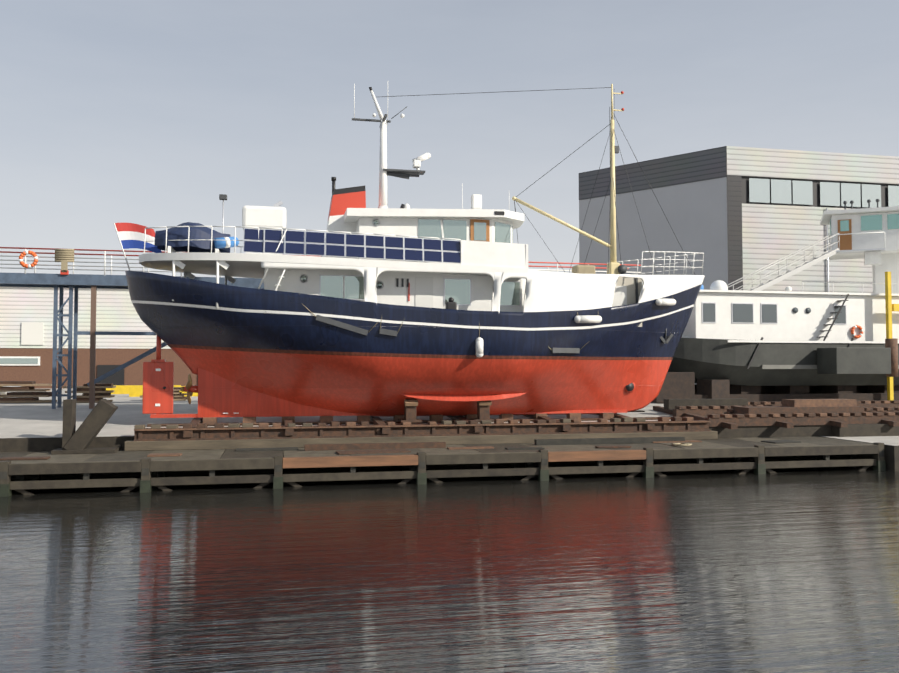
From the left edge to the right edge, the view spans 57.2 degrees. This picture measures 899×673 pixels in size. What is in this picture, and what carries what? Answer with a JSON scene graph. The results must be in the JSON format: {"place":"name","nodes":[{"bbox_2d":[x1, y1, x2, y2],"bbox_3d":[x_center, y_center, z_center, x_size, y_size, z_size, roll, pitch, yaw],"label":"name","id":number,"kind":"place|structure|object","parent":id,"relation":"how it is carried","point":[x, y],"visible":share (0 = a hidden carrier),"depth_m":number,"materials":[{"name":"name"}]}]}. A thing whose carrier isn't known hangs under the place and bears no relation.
{"place":"outdoors","nodes":[
{"label":"outdoors","id":0,"kind":"place"},
{"bbox_2d":[0,287,197,388],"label":"shed building","id":1,"kind":"structure","parent":0,"point":[26,333],"depth_m":74.23,"materials":[{"name":"metal"}]},
{"bbox_2d":[0,459,898,672],"bbox_3d":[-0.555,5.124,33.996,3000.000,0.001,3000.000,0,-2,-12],"label":"water","id":2,"kind":"structure","parent":0,"point":[788,570],"depth_m":15.17,"materials":[{"name":"black liquid"}]},
{"bbox_2d":[0,388,898,479],"bbox_3d":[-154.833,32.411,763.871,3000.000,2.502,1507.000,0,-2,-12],"label":"yard ground","id":3,"kind":"structure","parent":0,"point":[31,427],"depth_m":33.24,"materials":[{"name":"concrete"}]},
{"bbox_2d":[0,247,640,408],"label":"elevated walkway","id":4,"kind":"structure","parent":3,"relation":"on","point":[63,279],"depth_m":37.23,"materials":[{"name":"metal"}]},
{"bbox_2d":[0,436,885,496],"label":"wooden pier","id":5,"kind":"structure","parent":3,"relation":"on","point":[413,459],"depth_m":27.84,"materials":[{"name":"wood"}]},
{"bbox_2d":[124,399,717,450],"bbox_3d":[-0.897,3.286,33.994,22.500,1.773,6.601,0,-2,-12],"label":"slip cradle","id":6,"kind":"object","parent":5,"relation":"on","point":[197,433],"visible":0.96,"depth_m":31.02,"materials":[{"name":"brown wood"}]},
{"bbox_2d":[113,84,703,417],"bbox_3d":[-0.753,-3.971,34.168,24.866,14.410,6.479,0,-2,-12],"label":"ship","id":7,"kind":"object","parent":6,"relation":"on","point":[476,237],"visible":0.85,"depth_m":31.93},
{"bbox_2d":[125,262,704,416],"bbox_3d":[-0.543,0.227,34.187,24.438,6.120,6.420,0,-2,-12],"label":"ship hull","id":8,"kind":"object","parent":6,"relation":"on","point":[287,346],"visible":0.81,"depth_m":31.63,"materials":[{"name":"blue metal"}]},
{"bbox_2d":[0,381,898,453],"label":"yard clutter","id":9,"kind":"object","parent":3,"relation":"on","point":[848,417],"visible":1,"depth_m":34.97,"materials":[{"name":"wood"}]},
{"bbox_2d":[651,280,898,402],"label":"vessel","id":10,"kind":"object","parent":3,"relation":"on","point":[761,346],"visible":0.85,"depth_m":44.72,"materials":[{"name":"grey metal"}]},
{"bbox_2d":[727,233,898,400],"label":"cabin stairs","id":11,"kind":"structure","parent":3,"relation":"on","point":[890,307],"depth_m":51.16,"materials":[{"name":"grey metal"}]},
{"bbox_2d":[820,199,898,293],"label":"wheelhouse","id":12,"kind":"object","parent":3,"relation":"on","point":[869,235],"visible":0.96,"depth_m":52.67,"materials":[{"name":"white paint"}]},
{"bbox_2d":[0,0,898,278],"label":"sky","id":13,"kind":"structure","parent":0,"point":[141,112],"materials":[{"name":"grey"}]},
{"bbox_2d":[579,146,898,292],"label":"grey hall","id":14,"kind":"structure","parent":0,"point":[733,213],"depth_m":68.05,"materials":[{"name":"grey metal"}]}
]}

